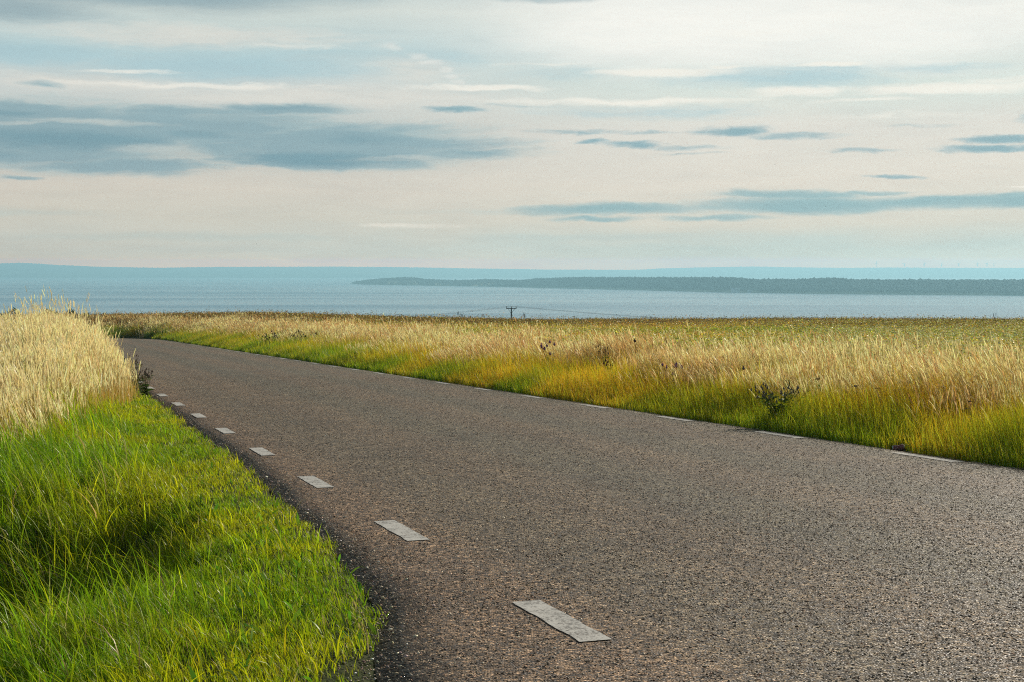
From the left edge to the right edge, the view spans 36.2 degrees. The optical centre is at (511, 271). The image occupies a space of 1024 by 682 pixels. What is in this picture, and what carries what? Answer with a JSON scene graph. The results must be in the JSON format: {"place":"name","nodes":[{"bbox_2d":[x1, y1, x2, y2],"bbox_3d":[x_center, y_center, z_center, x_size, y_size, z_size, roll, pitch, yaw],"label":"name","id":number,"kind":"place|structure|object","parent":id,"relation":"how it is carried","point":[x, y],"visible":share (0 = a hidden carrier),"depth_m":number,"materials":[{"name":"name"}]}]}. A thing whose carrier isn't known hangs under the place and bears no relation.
{"place":"outdoors","nodes":[
{"label":"outdoors","id":0,"kind":"place"},
{"bbox_2d":[0,278,1023,319],"bbox_3d":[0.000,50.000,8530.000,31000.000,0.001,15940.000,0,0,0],"label":"sea","id":1,"kind":"structure","parent":0,"point":[161,295],"depth_m":2709.11,"materials":[{"name":"liquid"}]},
{"bbox_2d":[0,263,1023,277],"bbox_3d":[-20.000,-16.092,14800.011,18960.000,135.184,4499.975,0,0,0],"label":"hills","id":2,"kind":"structure","parent":0,"point":[21,270],"depth_m":13567.12,"materials":[{"name":"soil"},{"name":"grass"},{"name":"foliage"}]},
{"bbox_2d":[0,301,1023,681],"bbox_3d":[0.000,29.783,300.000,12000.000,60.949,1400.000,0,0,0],"label":"ground","id":3,"kind":"structure","parent":0,"point":[344,675],"depth_m":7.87,"materials":[{"name":"green plant"}]},
{"bbox_2d":[1,307,20,315],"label":"grass","id":4,"kind":"structure","parent":3,"relation":"on","point":[11,312],"depth_m":264.21,"materials":[{"name":"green plant"}]},
{"bbox_2d":[0,286,141,450],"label":"tall grass","id":5,"kind":"structure","parent":3,"relation":"on","point":[42,335],"depth_m":22.17,"materials":[{"name":"beige plant"}]},
{"bbox_2d":[124,355,142,388],"bbox_3d":[-6.852,1.856,28.530,0.344,0.713,0.366,0,0,0],"label":"dock","id":6,"kind":"object","parent":3,"relation":"on","point":[135,362],"visible":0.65,"depth_m":28.46,"materials":[{"name":"plant"}]},
{"bbox_2d":[132,367,153,396],"bbox_3d":[-6.252,1.887,26.585,0.469,0.535,0.261,0,0,-32],"label":"dock","id":7,"kind":"object","parent":3,"relation":"on","point":[145,392],"visible":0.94,"depth_m":26.60,"materials":[{"name":"green plant"}]},
{"bbox_2d":[258,333,277,343],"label":"knapweed","id":8,"kind":"object","parent":3,"relation":"on","point":[275,336],"visible":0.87,"depth_m":62.08,"materials":[{"name":"green plant"}]},
{"bbox_2d":[136,390,455,680],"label":"gravel","id":9,"kind":"structure","parent":3,"relation":"on","point":[363,661],"depth_m":8.05,"materials":[{"name":"grey gravel"}]},
{"bbox_2d":[0,309,1023,426],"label":"straw grass","id":10,"kind":"structure","parent":3,"relation":"on","point":[613,344],"depth_m":25.63,"materials":[{"name":"beige plant"}]},
{"bbox_2d":[0,309,1023,386],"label":"field crop","id":11,"kind":"object","parent":3,"relation":"on","point":[979,327],"visible":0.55,"depth_m":64.09,"materials":[{"name":"yellow plant"}]},
{"bbox_2d":[540,341,555,364],"bbox_3d":[0.719,1.780,31.038,0.405,0.880,0.217,0,0,34],"label":"flowering knapweed","id":12,"kind":"object","parent":3,"relation":"on","point":[544,348],"visible":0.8,"depth_m":31.04,"materials":[{"name":"purple plant"}]},
{"bbox_2d":[88,320,1023,468],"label":"roadside grass","id":13,"kind":"structure","parent":3,"relation":"on","point":[997,438],"depth_m":21.40,"materials":[{"name":"green plant"}]},
{"bbox_2d":[596,344,608,368],"bbox_3d":[1.726,1.758,29.533,0.330,0.815,0.209,0,0,-33],"label":"knapweed","id":14,"kind":"object","parent":3,"relation":"on","point":[603,354],"visible":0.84,"depth_m":29.51,"materials":[{"name":"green plant"}]},
{"bbox_2d":[661,362,682,389],"bbox_3d":[2.469,1.702,24.169,0.343,0.630,0.204,0,0,0],"label":"flowering knapweed","id":15,"kind":"object","parent":3,"relation":"on","point":[672,372],"visible":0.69,"depth_m":24.17,"materials":[{"name":"purple plant"}]},
{"bbox_2d":[751,382,807,419],"bbox_3d":[3.205,1.630,18.964,0.745,0.564,0.587,0,0,-31],"label":"thistle","id":16,"kind":"object","parent":3,"relation":"on","point":[770,397],"visible":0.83,"depth_m":18.96,"materials":[{"name":"green plant"}]},
{"bbox_2d":[892,444,904,450],"bbox_3d":[3.895,1.776,15.800,0.121,0.068,0.071,-8,4,12],"label":"drink can","id":17,"kind":"object","parent":3,"relation":"on","point":[901,447],"visible":0.85,"depth_m":15.77,"materials":[{"name":"metal"}]},
{"bbox_2d":[0,0,1023,269],"label":"sky","id":18,"kind":"structure","parent":0,"point":[478,134],"materials":[{"name":"white"}]},
{"bbox_2d":[110,338,1023,681],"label":"road","id":19,"kind":"structure","parent":0,"point":[176,364],"depth_m":9.50,"materials":[{"name":"grey asphalt"}]},
{"bbox_2d":[172,402,183,405],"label":"road marking","id":20,"kind":"object","parent":19,"relation":"on","point":[177,403],"visible":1,"depth_m":23.94,"materials":[{"name":"paint"}]},
{"bbox_2d":[191,413,205,417],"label":"road marking","id":21,"kind":"object","parent":19,"relation":"on","point":[198,415],"visible":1,"depth_m":21.07,"materials":[{"name":"paint"}]},
{"bbox_2d":[216,428,234,433],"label":"road marking","id":22,"kind":"object","parent":19,"relation":"on","point":[225,430],"visible":1,"depth_m":18.22,"materials":[{"name":"paint"}]},
{"bbox_2d":[250,447,274,454],"bbox_3d":[-2.448,1.759,15.347,0.143,0.028,0.931,0,0,-17],"label":"road marking","id":23,"kind":"object","parent":19,"relation":"on","point":[260,450],"visible":1,"depth_m":15.33,"materials":[{"name":"paint"}]},
{"bbox_2d":[297,476,333,487],"bbox_3d":[-1.566,1.671,12.479,0.143,0.028,0.930,0,0,-17],"label":"road marking","id":24,"kind":"object","parent":19,"relation":"on","point":[316,482],"visible":1,"depth_m":12.48,"materials":[{"name":"paint"}]},
{"bbox_2d":[374,520,428,540],"bbox_3d":[-0.683,1.584,9.612,0.143,0.028,0.930,0,0,-17],"label":"road marking","id":25,"kind":"object","parent":19,"relation":"on","point":[402,531],"visible":1,"depth_m":9.59,"materials":[{"name":"paint"}]},
{"bbox_2d":[513,600,610,641],"bbox_3d":[0.201,1.496,6.745,0.144,0.028,0.930,0,0,-17],"label":"road marking","id":26,"kind":"object","parent":19,"relation":"on","point":[578,630],"visible":1,"depth_m":6.70,"materials":[{"name":"paint"}]},
{"bbox_2d":[135,376,1023,681],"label":"road chippings","id":27,"kind":"object","parent":19,"relation":"on","point":[553,518],"visible":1,"depth_m":9.53,"materials":[{"name":"grey gravel"}]},
{"bbox_2d":[579,404,607,407],"bbox_3d":[1.235,2.004,23.322,0.143,0.034,1.050,0,0,-17],"label":"road marking","id":28,"kind":"object","parent":19,"relation":"on","point":[593,406],"visible":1,"depth_m":23.28,"materials":[{"name":"paint"}]},
{"bbox_2d":[657,416,692,420],"bbox_3d":[2.118,1.916,20.455,0.141,0.034,1.050,0,0,-17],"label":"road marking","id":29,"kind":"object","parent":19,"relation":"on","point":[675,418],"visible":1,"depth_m":20.44,"materials":[{"name":"paint"}]},
{"bbox_2d":[754,431,804,437],"bbox_3d":[3.001,1.828,17.587,0.144,0.034,1.050,0,0,-17],"label":"road marking","id":30,"kind":"object","parent":19,"relation":"on","point":[779,434],"visible":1,"depth_m":17.59,"materials":[{"name":"paint"}]},
{"bbox_2d":[891,452,962,461],"bbox_3d":[3.885,1.740,14.721,0.143,0.034,1.050,0,0,-17],"label":"road marking","id":31,"kind":"object","parent":19,"relation":"on","point":[922,456],"visible":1,"depth_m":14.67,"materials":[{"name":"paint"}]},
{"bbox_2d":[351,280,1023,295],"bbox_3d":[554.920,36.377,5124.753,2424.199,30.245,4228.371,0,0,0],"label":"peninsula","id":32,"kind":"object","parent":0,"point":[814,292],"visible":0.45,"depth_m":3783.10},
{"bbox_2d":[352,276,1023,293],"bbox_3d":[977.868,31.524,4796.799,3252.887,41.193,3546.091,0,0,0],"label":"forest","id":33,"kind":"object","parent":32,"relation":"on","point":[1004,285],"visible":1,"depth_m":3732.27,"materials":[{"name":"blue"}]},
{"bbox_2d":[731,286,739,292],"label":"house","id":34,"kind":"structure","parent":32,"relation":"on","point":[735,289],"depth_m":3705.93,"materials":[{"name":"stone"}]}
]}

